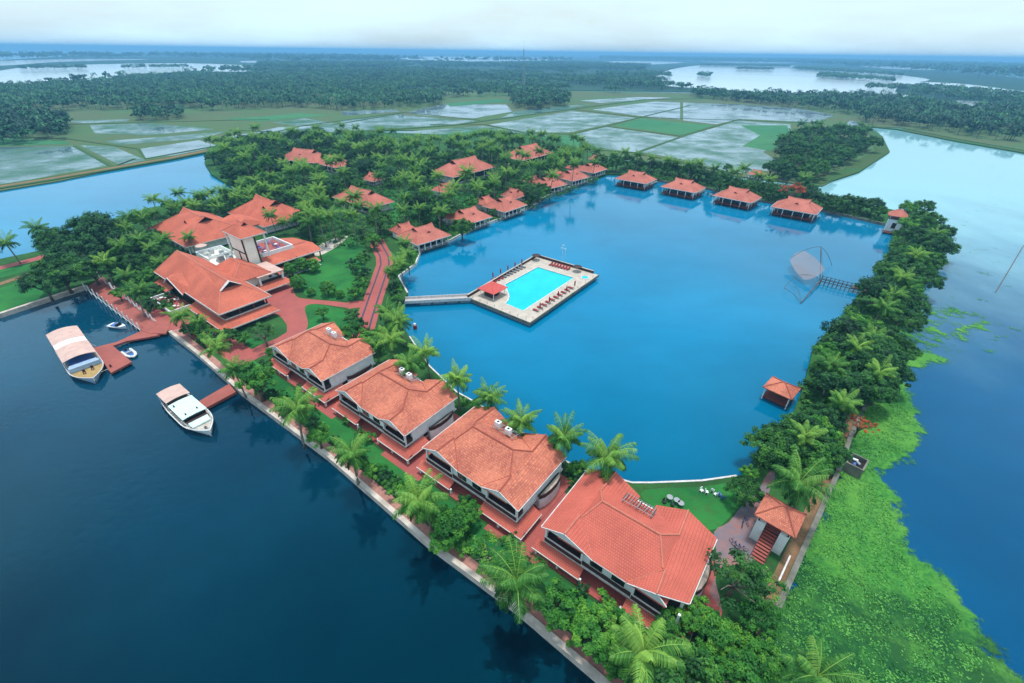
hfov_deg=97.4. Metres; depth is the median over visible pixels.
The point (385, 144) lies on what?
coconut palm
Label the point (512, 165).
broadleaf tree
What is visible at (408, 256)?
coconut palm
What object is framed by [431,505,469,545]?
broadleaf tree
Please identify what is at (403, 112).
field bund
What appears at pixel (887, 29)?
sky
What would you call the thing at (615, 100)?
flooded paddy
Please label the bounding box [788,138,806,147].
broadleaf tree
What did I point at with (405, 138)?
coconut palm
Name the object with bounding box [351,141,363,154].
coconut palm
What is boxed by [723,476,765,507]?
broadleaf tree
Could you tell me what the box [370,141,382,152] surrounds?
coconut palm
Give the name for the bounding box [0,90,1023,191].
farmland ground
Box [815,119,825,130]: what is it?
coconut palm
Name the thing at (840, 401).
coconut palm
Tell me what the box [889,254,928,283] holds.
broadleaf tree
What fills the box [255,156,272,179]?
coconut palm
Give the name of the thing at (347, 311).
shrub
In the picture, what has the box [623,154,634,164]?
broadleaf tree
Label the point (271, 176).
coconut palm
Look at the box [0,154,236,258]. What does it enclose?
pond water
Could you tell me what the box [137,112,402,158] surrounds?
field bund
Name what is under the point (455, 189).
coconut palm
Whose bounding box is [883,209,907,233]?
watch tower
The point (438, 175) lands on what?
coconut palm
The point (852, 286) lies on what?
net jetty
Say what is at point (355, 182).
broadleaf tree
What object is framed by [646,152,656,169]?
coconut palm
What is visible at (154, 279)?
shrub
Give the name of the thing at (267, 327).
broadleaf tree
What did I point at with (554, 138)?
coconut palm
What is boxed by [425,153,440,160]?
broadleaf tree
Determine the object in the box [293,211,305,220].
broadleaf tree
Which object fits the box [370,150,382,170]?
coconut palm
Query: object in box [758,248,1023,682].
floating weed
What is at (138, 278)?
shrub
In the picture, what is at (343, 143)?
coconut palm
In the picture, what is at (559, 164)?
coconut palm
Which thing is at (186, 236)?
coconut palm
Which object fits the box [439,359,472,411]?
coconut palm
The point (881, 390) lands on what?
broadleaf tree
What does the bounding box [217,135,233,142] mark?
broadleaf tree
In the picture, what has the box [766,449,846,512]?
coconut palm
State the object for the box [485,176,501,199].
coconut palm
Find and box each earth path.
[0,255,43,269]
[0,276,19,284]
[724,403,863,682]
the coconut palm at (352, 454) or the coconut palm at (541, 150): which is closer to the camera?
the coconut palm at (352, 454)
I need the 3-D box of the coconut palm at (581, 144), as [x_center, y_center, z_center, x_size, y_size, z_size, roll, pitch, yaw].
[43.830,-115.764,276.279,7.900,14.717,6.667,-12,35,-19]
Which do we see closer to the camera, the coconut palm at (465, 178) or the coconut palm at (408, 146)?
the coconut palm at (465, 178)
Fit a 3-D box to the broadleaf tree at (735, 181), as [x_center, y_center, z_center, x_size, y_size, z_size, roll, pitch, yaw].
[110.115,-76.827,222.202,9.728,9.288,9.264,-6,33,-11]
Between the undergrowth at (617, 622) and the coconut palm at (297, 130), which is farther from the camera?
the coconut palm at (297, 130)
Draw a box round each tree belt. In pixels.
[17,63,1023,102]
[689,85,1023,140]
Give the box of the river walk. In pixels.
[173,329,623,682]
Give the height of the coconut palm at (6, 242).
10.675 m
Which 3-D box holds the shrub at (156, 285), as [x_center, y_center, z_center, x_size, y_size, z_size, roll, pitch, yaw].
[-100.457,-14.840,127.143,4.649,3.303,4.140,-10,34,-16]
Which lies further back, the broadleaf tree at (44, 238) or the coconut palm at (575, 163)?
the coconut palm at (575, 163)
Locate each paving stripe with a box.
[356,242,381,335]
[367,242,389,330]
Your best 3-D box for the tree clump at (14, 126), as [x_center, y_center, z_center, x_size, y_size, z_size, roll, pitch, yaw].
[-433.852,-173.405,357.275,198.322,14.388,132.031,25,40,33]
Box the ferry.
[46,326,103,383]
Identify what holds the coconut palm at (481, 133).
on the garden ground at (280, 328)
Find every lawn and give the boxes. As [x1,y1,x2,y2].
[0,263,32,277]
[0,283,58,311]
[205,338,264,360]
[243,360,624,638]
[300,235,363,300]
[305,304,352,329]
[374,190,497,221]
[641,482,743,529]
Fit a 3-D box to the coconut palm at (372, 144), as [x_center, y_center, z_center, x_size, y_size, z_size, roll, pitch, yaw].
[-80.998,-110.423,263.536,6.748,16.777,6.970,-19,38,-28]
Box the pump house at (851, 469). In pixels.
[841,453,868,478]
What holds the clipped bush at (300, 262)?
on the lawn at (337, 271)
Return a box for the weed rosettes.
[764,394,996,682]
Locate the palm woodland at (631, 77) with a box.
[193,65,692,91]
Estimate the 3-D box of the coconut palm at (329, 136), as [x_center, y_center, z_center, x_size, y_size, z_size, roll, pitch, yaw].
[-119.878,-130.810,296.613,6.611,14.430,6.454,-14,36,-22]
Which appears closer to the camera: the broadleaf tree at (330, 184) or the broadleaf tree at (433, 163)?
the broadleaf tree at (330, 184)
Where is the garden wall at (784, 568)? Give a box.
[778,555,790,581]
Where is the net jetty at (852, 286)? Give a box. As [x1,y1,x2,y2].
[819,276,866,292]
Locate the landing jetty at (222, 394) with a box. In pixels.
[199,384,236,408]
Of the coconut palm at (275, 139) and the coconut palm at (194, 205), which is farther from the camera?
the coconut palm at (275, 139)
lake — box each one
[0,59,144,65]
[0,63,249,86]
[239,60,299,62]
[401,56,567,60]
[608,61,683,63]
[659,65,928,96]
[701,61,787,62]
[862,66,934,69]
[907,82,1023,92]
[955,100,1020,112]
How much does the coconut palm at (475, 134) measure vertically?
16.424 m
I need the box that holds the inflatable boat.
[121,348,136,357]
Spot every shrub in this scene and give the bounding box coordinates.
[111,266,130,275]
[129,276,150,285]
[143,297,161,308]
[146,274,161,281]
[146,283,163,293]
[152,299,174,310]
[160,291,174,298]
[178,323,194,334]
[183,324,200,333]
[196,337,210,345]
[257,359,267,366]
[263,388,278,396]
[264,359,272,367]
[302,415,319,426]
[311,420,325,428]
[328,435,339,443]
[341,415,348,423]
[343,313,359,322]
[344,308,357,316]
[345,258,355,265]
[346,286,363,299]
[349,267,359,273]
[351,281,368,293]
[352,317,368,325]
[353,253,366,264]
[353,426,365,435]
[356,272,369,279]
[357,249,370,257]
[357,276,367,281]
[361,267,370,272]
[362,431,375,441]
[363,462,381,479]
[374,468,393,482]
[381,476,400,489]
[386,480,410,495]
[388,283,395,290]
[389,289,401,295]
[390,293,402,303]
[395,299,404,305]
[422,504,443,522]
[454,535,472,557]
[456,494,477,506]
[461,398,481,408]
[475,543,487,556]
[502,530,518,544]
[564,461,585,475]
[566,625,586,648]
[567,477,578,485]
[575,459,586,469]
[576,581,590,596]
[597,587,625,629]
[676,628,690,639]
[691,631,714,646]
[705,605,720,617]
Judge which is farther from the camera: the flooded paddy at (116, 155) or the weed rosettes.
the flooded paddy at (116, 155)
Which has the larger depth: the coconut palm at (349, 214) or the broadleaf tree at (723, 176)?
the broadleaf tree at (723, 176)
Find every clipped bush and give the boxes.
[283,262,298,275]
[289,274,306,289]
[293,257,306,270]
[304,258,320,271]
[306,287,316,295]
[319,280,335,295]
[335,289,344,297]
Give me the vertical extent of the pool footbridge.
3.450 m
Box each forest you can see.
[0,50,572,61]
[43,59,650,80]
[599,55,1023,77]
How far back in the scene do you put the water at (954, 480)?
98.18 m
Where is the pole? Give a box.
[995,245,1023,292]
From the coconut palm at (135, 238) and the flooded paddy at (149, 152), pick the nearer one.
the coconut palm at (135, 238)
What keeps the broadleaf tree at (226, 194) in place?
on the garden ground at (280, 328)
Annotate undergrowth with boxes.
[40,215,157,278]
[131,187,317,265]
[215,141,597,250]
[273,389,685,681]
[390,216,496,289]
[402,341,584,476]
[569,588,714,670]
[625,160,885,221]
[751,210,951,475]
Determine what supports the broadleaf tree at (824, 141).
on the farmland ground at (199, 117)
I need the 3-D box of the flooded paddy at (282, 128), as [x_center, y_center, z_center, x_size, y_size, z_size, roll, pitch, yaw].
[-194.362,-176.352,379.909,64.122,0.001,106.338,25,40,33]
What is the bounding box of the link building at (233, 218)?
[222,214,264,230]
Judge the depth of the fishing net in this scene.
144.61 m
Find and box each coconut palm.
[0,229,20,263]
[19,217,49,235]
[89,250,116,284]
[107,234,131,254]
[111,263,138,303]
[112,219,136,234]
[115,209,139,234]
[119,278,156,316]
[125,230,153,260]
[131,210,153,230]
[132,205,149,229]
[139,241,159,265]
[142,193,160,217]
[144,205,164,222]
[149,231,172,250]
[150,252,168,267]
[153,230,174,248]
[154,195,174,215]
[160,303,195,338]
[163,199,183,214]
[168,186,186,196]
[175,194,195,206]
[178,229,195,253]
[184,198,201,210]
[184,313,208,330]
[187,188,207,202]
[193,188,210,204]
[198,329,232,361]
[201,134,212,145]
[203,186,217,203]
[207,200,224,216]
[208,147,221,166]
[208,193,222,213]
[210,135,220,143]
[210,193,223,203]
[211,183,230,201]
[216,142,232,161]
[218,354,249,397]
[224,135,235,142]
[225,156,237,165]
[227,185,244,201]
[228,190,244,202]
[230,128,241,137]
[230,146,241,153]
[233,136,245,143]
[234,177,246,187]
[237,150,251,183]
[237,175,249,182]
[239,145,253,170]
[239,192,253,202]
[242,187,257,197]
[245,184,259,191]
[246,142,256,160]
[246,145,258,160]
[246,174,261,195]
[248,132,259,140]
[249,122,260,136]
[255,134,265,142]
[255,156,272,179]
[256,177,271,195]
[258,152,272,180]
[261,206,277,235]
[262,192,274,199]
[264,171,277,180]
[266,184,281,195]
[267,133,280,150]
[269,386,323,448]
[271,130,280,145]
[274,157,290,180]
[274,175,288,190]
[274,214,288,234]
[278,136,288,152]
[281,163,296,179]
[282,163,299,177]
[283,188,295,205]
[285,126,295,138]
[287,140,295,149]
[287,213,301,234]
[290,127,300,140]
[290,187,305,197]
[292,155,308,177]
[293,159,311,182]
[293,199,309,230]
[294,193,311,203]
[295,160,307,181]
[297,204,318,236]
[297,214,315,241]
[298,185,311,200]
[301,136,310,148]
[301,198,315,208]
[303,132,315,148]
[304,205,328,246]
[307,128,318,147]
[307,189,331,229]
[308,170,328,198]
[308,181,325,195]
[309,164,321,174]
[310,123,320,145]
[311,138,323,152]
[317,129,323,144]
[321,205,339,239]
[323,133,333,144]
[323,154,338,174]
[324,156,335,187]
[326,433,370,485]
[333,126,343,136]
[333,151,345,170]
[334,142,343,151]
[334,165,350,189]
[334,195,348,229]
[337,122,346,138]
[337,138,348,153]
[340,206,360,245]
[341,132,353,151]
[344,186,365,225]
[350,198,366,237]
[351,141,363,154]
[352,122,359,133]
[353,129,364,140]
[355,153,367,174]
[359,140,369,152]
[360,330,386,364]
[365,201,385,233]
[366,139,378,155]
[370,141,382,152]
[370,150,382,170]
[370,324,405,358]
[371,168,385,194]
[372,136,382,152]
[373,297,396,323]
[374,160,387,181]
[375,126,383,151]
[378,141,391,166]
[378,152,390,166]
[379,302,412,346]
[381,135,393,161]
[382,132,391,154]
[383,261,401,289]
[387,250,410,284]
[389,125,397,139]
[389,138,398,154]
[389,174,404,203]
[392,143,403,150]
[392,148,402,169]
[392,156,402,165]
[392,468,448,530]
[393,345,422,375]
[395,200,410,222]
[395,233,412,249]
[396,153,407,182]
[396,169,409,191]
[396,191,412,220]
[396,245,417,274]
[401,135,411,142]
[401,154,417,170]
[404,141,414,155]
[406,170,425,191]
[407,162,421,174]
[407,175,423,191]
[407,333,440,378]
[408,136,422,161]
[410,150,420,160]
[412,200,425,223]
[413,158,427,186]
[416,145,425,167]
[418,183,433,220]
[420,156,430,179]
[422,139,434,148]
[425,146,434,157]
[427,132,437,152]
[427,144,437,152]
[430,169,445,194]
[432,201,447,228]
[438,151,449,159]
[439,187,456,199]
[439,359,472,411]
[442,136,451,148]
[442,182,460,195]
[446,178,461,202]
[448,134,455,150]
[452,139,463,158]
[453,131,463,156]
[456,170,471,193]
[459,163,475,197]
[461,133,468,141]
[463,140,473,147]
[466,147,474,155]
[468,177,484,196]
[470,128,480,146]
[470,181,485,204]
[473,376,507,409]
[476,141,488,157]
[478,129,484,137]
[478,536,549,624]
[479,136,487,159]
[484,127,492,136]
[485,170,499,178]
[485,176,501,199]
[486,140,494,160]
[486,144,496,171]
[492,142,504,172]
[494,133,505,153]
[497,127,507,150]
[498,149,513,159]
[499,135,509,151]
[499,152,512,182]
[499,164,515,191]
[500,398,542,435]
[509,134,516,148]
[509,166,519,187]
[513,147,522,172]
[513,157,523,178]
[515,133,525,145]
[519,149,531,174]
[520,161,529,173]
[526,127,535,143]
[527,134,538,141]
[527,159,535,174]
[533,157,549,178]
[534,144,544,173]
[537,128,547,140]
[544,151,555,158]
[544,168,560,200]
[545,132,555,143]
[545,152,559,172]
[546,410,586,471]
[550,160,564,170]
[552,134,560,141]
[558,145,571,170]
[560,148,572,158]
[564,143,575,161]
[568,157,581,190]
[569,132,577,144]
[574,148,583,157]
[575,145,585,153]
[577,135,585,159]
[579,140,589,163]
[580,430,639,481]
[583,143,591,156]
[589,156,600,181]
[591,144,604,159]
[608,603,692,682]
[609,150,619,170]
[619,146,629,169]
[633,148,643,170]
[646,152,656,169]
[660,154,675,173]
[669,156,682,175]
[684,158,697,179]
[694,157,705,177]
[710,162,721,171]
[728,164,743,176]
[737,162,753,177]
[751,169,765,191]
[763,175,778,192]
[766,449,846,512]
[773,132,789,159]
[778,635,868,682]
[785,128,797,144]
[790,137,804,152]
[790,419,828,447]
[796,119,808,127]
[796,155,806,166]
[798,141,817,172]
[798,171,814,197]
[809,123,820,140]
[811,135,823,156]
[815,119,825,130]
[815,352,850,396]
[825,389,863,415]
[826,125,833,132]
[827,134,839,152]
[829,145,839,151]
[834,148,847,169]
[835,121,846,136]
[840,334,880,359]
[846,123,858,138]
[851,136,860,142]
[855,125,866,137]
[857,320,893,344]
[861,355,899,395]
[864,124,875,134]
[866,292,902,320]
[879,283,910,319]
[888,266,918,287]
[904,245,934,267]
[926,228,949,247]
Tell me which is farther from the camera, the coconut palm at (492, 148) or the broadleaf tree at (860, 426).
the coconut palm at (492, 148)
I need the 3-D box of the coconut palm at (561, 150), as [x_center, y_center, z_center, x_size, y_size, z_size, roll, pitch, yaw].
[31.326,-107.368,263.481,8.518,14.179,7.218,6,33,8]
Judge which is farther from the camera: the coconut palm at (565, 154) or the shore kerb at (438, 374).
the coconut palm at (565, 154)
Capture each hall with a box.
[149,207,232,254]
[228,193,308,233]
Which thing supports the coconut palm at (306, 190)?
on the garden ground at (280, 328)
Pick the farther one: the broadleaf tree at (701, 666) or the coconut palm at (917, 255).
the coconut palm at (917, 255)
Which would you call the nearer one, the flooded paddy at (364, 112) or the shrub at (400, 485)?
the shrub at (400, 485)
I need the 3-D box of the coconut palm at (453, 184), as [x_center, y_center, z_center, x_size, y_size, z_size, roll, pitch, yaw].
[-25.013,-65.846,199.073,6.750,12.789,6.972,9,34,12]
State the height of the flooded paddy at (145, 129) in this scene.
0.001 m
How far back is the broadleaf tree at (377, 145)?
288.88 m
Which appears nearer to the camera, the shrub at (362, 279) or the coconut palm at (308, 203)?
the shrub at (362, 279)
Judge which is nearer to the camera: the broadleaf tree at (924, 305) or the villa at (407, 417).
the villa at (407, 417)
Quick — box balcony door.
[666,599,680,613]
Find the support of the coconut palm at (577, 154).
on the garden ground at (280, 328)
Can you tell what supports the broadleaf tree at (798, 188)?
on the garden ground at (280, 328)
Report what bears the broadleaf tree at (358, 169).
on the garden ground at (280, 328)
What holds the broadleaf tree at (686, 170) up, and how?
on the garden ground at (280, 328)
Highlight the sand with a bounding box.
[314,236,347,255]
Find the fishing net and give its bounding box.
[784,247,831,302]
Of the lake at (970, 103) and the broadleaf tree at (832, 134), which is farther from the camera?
the lake at (970, 103)
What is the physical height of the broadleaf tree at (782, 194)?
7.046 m
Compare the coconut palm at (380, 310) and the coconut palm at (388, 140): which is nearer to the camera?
the coconut palm at (380, 310)
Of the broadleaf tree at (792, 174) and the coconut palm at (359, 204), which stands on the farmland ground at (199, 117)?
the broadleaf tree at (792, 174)
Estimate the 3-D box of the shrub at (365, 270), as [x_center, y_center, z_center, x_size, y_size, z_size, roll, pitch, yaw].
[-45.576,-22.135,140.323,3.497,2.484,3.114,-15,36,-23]
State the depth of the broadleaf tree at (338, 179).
213.41 m
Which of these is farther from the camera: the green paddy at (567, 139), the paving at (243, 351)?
the green paddy at (567, 139)
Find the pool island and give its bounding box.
[467,255,598,325]
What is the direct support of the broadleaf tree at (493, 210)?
on the garden ground at (280, 328)
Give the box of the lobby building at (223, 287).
[150,219,321,330]
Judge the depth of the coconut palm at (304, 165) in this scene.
225.06 m
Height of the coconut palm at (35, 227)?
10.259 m
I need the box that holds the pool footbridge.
[404,294,471,304]
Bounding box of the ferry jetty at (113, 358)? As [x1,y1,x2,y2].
[94,325,159,373]
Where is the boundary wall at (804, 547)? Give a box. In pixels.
[761,361,887,639]
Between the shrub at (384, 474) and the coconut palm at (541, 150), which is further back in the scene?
the coconut palm at (541, 150)
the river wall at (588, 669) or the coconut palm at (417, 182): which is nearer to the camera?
the river wall at (588, 669)
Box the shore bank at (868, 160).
[810,126,1023,183]
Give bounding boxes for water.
[0,48,1023,681]
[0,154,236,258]
[0,289,594,682]
[401,175,891,481]
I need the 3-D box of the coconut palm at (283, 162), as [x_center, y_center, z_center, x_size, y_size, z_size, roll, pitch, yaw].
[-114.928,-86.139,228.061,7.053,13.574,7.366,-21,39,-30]
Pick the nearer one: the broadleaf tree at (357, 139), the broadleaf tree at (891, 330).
the broadleaf tree at (891, 330)
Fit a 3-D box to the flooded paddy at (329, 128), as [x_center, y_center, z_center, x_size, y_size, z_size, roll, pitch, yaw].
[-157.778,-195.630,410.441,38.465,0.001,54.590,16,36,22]
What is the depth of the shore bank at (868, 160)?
320.11 m
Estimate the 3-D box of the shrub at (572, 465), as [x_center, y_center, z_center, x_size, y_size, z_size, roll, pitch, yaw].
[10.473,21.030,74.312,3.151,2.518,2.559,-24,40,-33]
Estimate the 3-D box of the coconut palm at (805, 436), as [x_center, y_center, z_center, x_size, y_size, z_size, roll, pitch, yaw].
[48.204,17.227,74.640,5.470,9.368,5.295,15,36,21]
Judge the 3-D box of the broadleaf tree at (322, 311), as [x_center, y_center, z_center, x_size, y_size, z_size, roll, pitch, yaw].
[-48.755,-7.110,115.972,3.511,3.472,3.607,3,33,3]
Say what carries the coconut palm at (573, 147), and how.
on the garden ground at (280, 328)
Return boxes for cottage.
[279,147,326,165]
[318,154,350,173]
[332,185,394,214]
[362,171,384,185]
[388,221,451,251]
[431,181,461,195]
[433,155,495,183]
[435,205,492,229]
[475,195,526,218]
[500,187,524,201]
[507,143,551,166]
[523,175,567,194]
[545,168,589,186]
[564,163,606,177]
[615,169,656,190]
[660,177,705,199]
[712,186,761,210]
[748,169,764,179]
[771,196,822,222]
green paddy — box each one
[0,138,68,145]
[230,113,326,120]
[444,130,532,135]
[446,99,510,105]
[541,135,592,148]
[616,118,712,134]
[741,125,788,150]
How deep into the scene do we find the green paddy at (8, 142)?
328.48 m
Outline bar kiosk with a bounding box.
[477,281,507,300]
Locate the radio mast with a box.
[522,50,524,84]
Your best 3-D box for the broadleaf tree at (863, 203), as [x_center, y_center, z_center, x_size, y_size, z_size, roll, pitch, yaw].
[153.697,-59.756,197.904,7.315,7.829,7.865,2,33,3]
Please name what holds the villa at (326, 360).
on the garden ground at (280, 328)
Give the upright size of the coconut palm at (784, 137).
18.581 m
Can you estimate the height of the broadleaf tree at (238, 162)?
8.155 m
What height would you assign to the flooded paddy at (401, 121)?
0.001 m
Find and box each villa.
[269,321,375,407]
[332,359,459,465]
[416,406,570,544]
[531,468,717,646]
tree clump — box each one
[0,104,73,143]
[126,101,183,119]
[508,86,571,108]
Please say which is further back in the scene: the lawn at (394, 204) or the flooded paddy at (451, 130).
the flooded paddy at (451, 130)
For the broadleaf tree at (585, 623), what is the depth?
50.35 m
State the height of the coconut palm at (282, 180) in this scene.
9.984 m
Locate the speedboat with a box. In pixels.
[107,322,126,328]
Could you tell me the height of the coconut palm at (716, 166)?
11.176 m
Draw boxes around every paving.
[151,294,260,363]
[252,277,347,355]
[309,397,341,418]
[348,300,362,308]
[351,239,393,337]
[381,451,430,480]
[484,493,566,562]
[686,592,721,674]
[709,470,774,610]
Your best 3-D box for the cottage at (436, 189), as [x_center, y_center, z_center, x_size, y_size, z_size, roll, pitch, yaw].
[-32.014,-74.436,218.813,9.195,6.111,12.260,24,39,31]
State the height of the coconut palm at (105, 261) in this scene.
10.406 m
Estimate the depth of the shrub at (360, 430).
81.09 m
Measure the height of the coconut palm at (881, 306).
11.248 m
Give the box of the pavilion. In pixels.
[761,376,801,408]
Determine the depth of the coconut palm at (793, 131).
308.53 m
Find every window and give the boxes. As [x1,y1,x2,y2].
[373,417,379,424]
[457,472,466,482]
[472,482,481,492]
[589,560,602,573]
[610,575,624,587]
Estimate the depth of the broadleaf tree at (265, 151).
265.95 m
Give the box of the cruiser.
[156,384,212,435]
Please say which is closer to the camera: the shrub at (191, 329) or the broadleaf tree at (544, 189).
the shrub at (191, 329)
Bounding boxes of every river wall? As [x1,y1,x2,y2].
[0,285,87,317]
[168,330,611,682]
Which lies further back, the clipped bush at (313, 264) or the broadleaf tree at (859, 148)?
the broadleaf tree at (859, 148)
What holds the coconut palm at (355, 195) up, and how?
on the garden ground at (280, 328)
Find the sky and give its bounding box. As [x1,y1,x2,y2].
[0,0,1023,60]
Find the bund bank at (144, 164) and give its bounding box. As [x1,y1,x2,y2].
[0,146,213,188]
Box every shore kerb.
[398,179,591,295]
[409,336,585,470]
[624,475,736,483]
[655,180,885,225]
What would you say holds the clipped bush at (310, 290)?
on the lawn at (337, 271)
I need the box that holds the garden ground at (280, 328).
[0,132,943,682]
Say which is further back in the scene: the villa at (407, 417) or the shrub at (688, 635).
the villa at (407, 417)
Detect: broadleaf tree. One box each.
[15,267,67,301]
[28,253,97,293]
[31,226,80,250]
[40,235,103,260]
[62,210,123,238]
[67,253,116,285]
[95,227,127,245]
[108,287,127,301]
[114,238,140,251]
[115,252,150,274]
[139,267,158,279]
[142,228,161,237]
[142,238,158,252]
[166,248,182,256]
[192,204,211,211]
[194,325,220,344]
[203,151,217,164]
[213,327,239,345]
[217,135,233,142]
[217,150,231,163]
[219,140,238,153]
[219,164,242,177]
[219,165,246,183]
[220,190,233,201]
[220,201,233,214]
[223,160,245,165]
[230,144,248,153]
[231,152,252,160]
[231,201,243,209]
[234,359,276,401]
[235,333,250,345]
[236,140,253,145]
[238,136,253,142]
[239,160,264,174]
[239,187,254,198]
[246,321,275,346]
[251,173,266,181]
[253,143,266,150]
[254,140,269,144]
[257,149,274,157]
[257,183,276,195]
[261,162,277,174]
[264,347,276,357]
[266,150,284,163]
[269,143,287,152]
[274,163,292,175]
[274,195,290,204]
[282,140,294,151]
[284,132,300,139]
[284,177,309,191]
[288,144,303,151]
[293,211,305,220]
[296,141,311,148]
[298,129,316,140]
[299,223,315,237]
[301,163,325,176]
[305,423,329,448]
[311,135,325,145]
[311,177,338,195]
[314,307,328,319]
[315,146,333,152]
[320,148,344,157]
[321,175,344,194]
[322,138,337,145]
[339,320,363,338]
[341,171,361,184]
[344,149,364,158]
[346,144,366,151]
[346,158,358,166]
[347,165,364,174]
[350,177,367,188]
[352,136,364,142]
[354,155,377,173]
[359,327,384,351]
[362,148,376,158]
[364,134,377,143]
[365,230,381,249]
[366,211,392,234]
[369,138,384,152]
[378,167,400,186]
[401,149,410,156]
[404,191,430,215]
[419,167,434,182]
[420,198,459,224]
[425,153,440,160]
[425,159,441,169]
[428,527,457,554]
[429,195,445,201]
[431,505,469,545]
[441,149,455,162]
[449,217,475,240]
[457,499,482,524]
[462,528,513,581]
[464,196,477,207]
[470,152,480,157]
[470,175,496,196]
[471,145,488,154]
[481,151,495,161]
[489,208,496,214]
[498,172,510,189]
[499,159,519,170]
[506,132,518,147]
[509,179,531,191]
[520,172,534,181]
[523,186,542,205]
[525,550,549,575]
[529,182,551,202]
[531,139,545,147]
[532,576,575,631]
[537,161,557,171]
[543,142,554,151]
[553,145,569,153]
[569,599,622,660]
[593,631,625,680]
[594,153,608,164]
[600,160,613,171]
[609,156,624,171]
[622,625,719,682]
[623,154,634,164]
[633,157,646,168]
[647,160,662,170]
[651,607,682,638]
[660,162,674,175]
[668,594,718,634]
[672,165,683,177]
[682,162,702,179]
[689,165,709,181]
[689,645,730,682]
[695,611,737,656]
[704,170,716,184]
[706,547,780,613]
[709,170,733,191]
[718,644,773,682]
[722,163,732,172]
[722,622,769,672]
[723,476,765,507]
[724,176,746,187]
[729,562,796,619]
[737,179,756,189]
[738,463,759,478]
[738,595,783,639]
[739,425,801,466]
[754,635,793,681]
[755,181,766,191]
[757,419,815,462]
[762,160,779,175]
[764,183,784,199]
[771,157,786,162]
[773,140,788,146]
[774,147,786,155]
[775,160,798,179]
[775,190,790,199]
[777,413,841,468]
[778,141,790,147]
[778,182,806,196]
[779,169,799,183]
[780,144,799,154]
[782,411,829,442]
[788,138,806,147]
[789,128,808,136]
[790,179,818,197]
[797,127,820,134]
[798,162,823,174]
[799,147,827,158]
[799,158,830,177]
[801,187,823,201]
[801,449,833,477]
[802,135,822,142]
[804,132,821,140]
[806,402,849,431]
[808,359,825,389]
[810,414,843,441]
[811,341,853,360]
[811,365,872,403]
[815,141,829,152]
[817,194,834,208]
[819,317,867,337]
[819,438,854,467]
[820,131,837,137]
[820,134,832,141]
[820,138,839,153]
[820,154,844,172]
[822,152,844,164]
[827,195,848,212]
[830,333,865,359]
[830,358,901,402]
[832,146,857,154]
[837,129,852,139]
[837,333,910,372]
[839,193,861,209]
[841,151,857,162]
[847,143,863,159]
[849,314,883,333]
[850,413,879,437]
[851,127,865,137]
[851,197,870,213]
[854,273,900,308]
[857,135,884,152]
[865,197,885,215]
[866,377,901,405]
[867,322,916,351]
[871,206,887,216]
[872,260,902,280]
[874,287,920,309]
[878,304,928,333]
[883,249,906,260]
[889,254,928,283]
[890,363,917,387]
[897,217,920,236]
[897,243,924,262]
[897,279,925,295]
[897,293,932,315]
[898,200,919,213]
[898,342,923,360]
[902,224,938,243]
[904,267,947,289]
[911,209,948,227]
[916,251,948,269]
[918,199,936,210]
[919,233,958,254]
[932,224,957,236]
[944,243,961,254]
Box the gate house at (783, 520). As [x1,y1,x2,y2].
[749,492,806,564]
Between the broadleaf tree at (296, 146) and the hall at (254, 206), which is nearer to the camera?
the hall at (254, 206)
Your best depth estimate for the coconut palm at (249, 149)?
247.08 m
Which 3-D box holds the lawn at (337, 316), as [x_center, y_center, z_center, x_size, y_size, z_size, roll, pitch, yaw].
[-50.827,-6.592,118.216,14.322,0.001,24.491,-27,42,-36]
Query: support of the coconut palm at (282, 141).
on the garden ground at (280, 328)
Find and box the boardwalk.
[81,272,170,334]
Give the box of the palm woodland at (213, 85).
[0,70,512,109]
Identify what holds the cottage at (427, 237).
on the garden ground at (280, 328)
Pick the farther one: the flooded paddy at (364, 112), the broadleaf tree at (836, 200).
the flooded paddy at (364, 112)
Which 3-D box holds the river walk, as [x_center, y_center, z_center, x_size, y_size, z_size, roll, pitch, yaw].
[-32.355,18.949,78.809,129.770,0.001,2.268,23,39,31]
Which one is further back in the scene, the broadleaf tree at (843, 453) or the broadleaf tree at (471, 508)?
the broadleaf tree at (843, 453)
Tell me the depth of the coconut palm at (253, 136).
284.88 m
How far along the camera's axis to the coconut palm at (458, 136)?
291.15 m
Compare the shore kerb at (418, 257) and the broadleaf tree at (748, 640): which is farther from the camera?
the shore kerb at (418, 257)
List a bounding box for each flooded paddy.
[0,146,106,183]
[67,119,128,122]
[81,145,144,164]
[90,123,210,134]
[106,131,224,144]
[141,140,214,157]
[232,126,327,137]
[273,118,331,125]
[304,122,348,131]
[340,109,398,114]
[341,114,484,130]
[392,126,535,134]
[410,104,512,117]
[491,111,632,131]
[502,104,589,117]
[576,127,676,151]
[580,97,670,102]
[593,102,679,118]
[643,120,790,172]
[683,103,834,123]
[847,120,859,125]
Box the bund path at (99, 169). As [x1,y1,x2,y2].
[0,150,205,186]
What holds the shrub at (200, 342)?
on the garden ground at (280, 328)
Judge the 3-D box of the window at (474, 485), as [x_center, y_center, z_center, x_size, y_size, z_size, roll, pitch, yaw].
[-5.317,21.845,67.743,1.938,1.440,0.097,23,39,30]
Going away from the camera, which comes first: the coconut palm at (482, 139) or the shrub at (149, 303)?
the shrub at (149, 303)
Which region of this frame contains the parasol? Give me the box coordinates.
[195,244,206,252]
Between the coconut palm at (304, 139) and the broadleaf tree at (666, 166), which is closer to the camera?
the broadleaf tree at (666, 166)
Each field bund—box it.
[4,136,139,148]
[26,119,264,125]
[73,146,135,165]
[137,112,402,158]
[333,98,720,134]
[333,112,475,124]
[430,105,690,133]
[568,119,740,152]
[572,109,801,122]
[607,125,714,135]
[641,154,735,173]
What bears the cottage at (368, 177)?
on the garden ground at (280, 328)

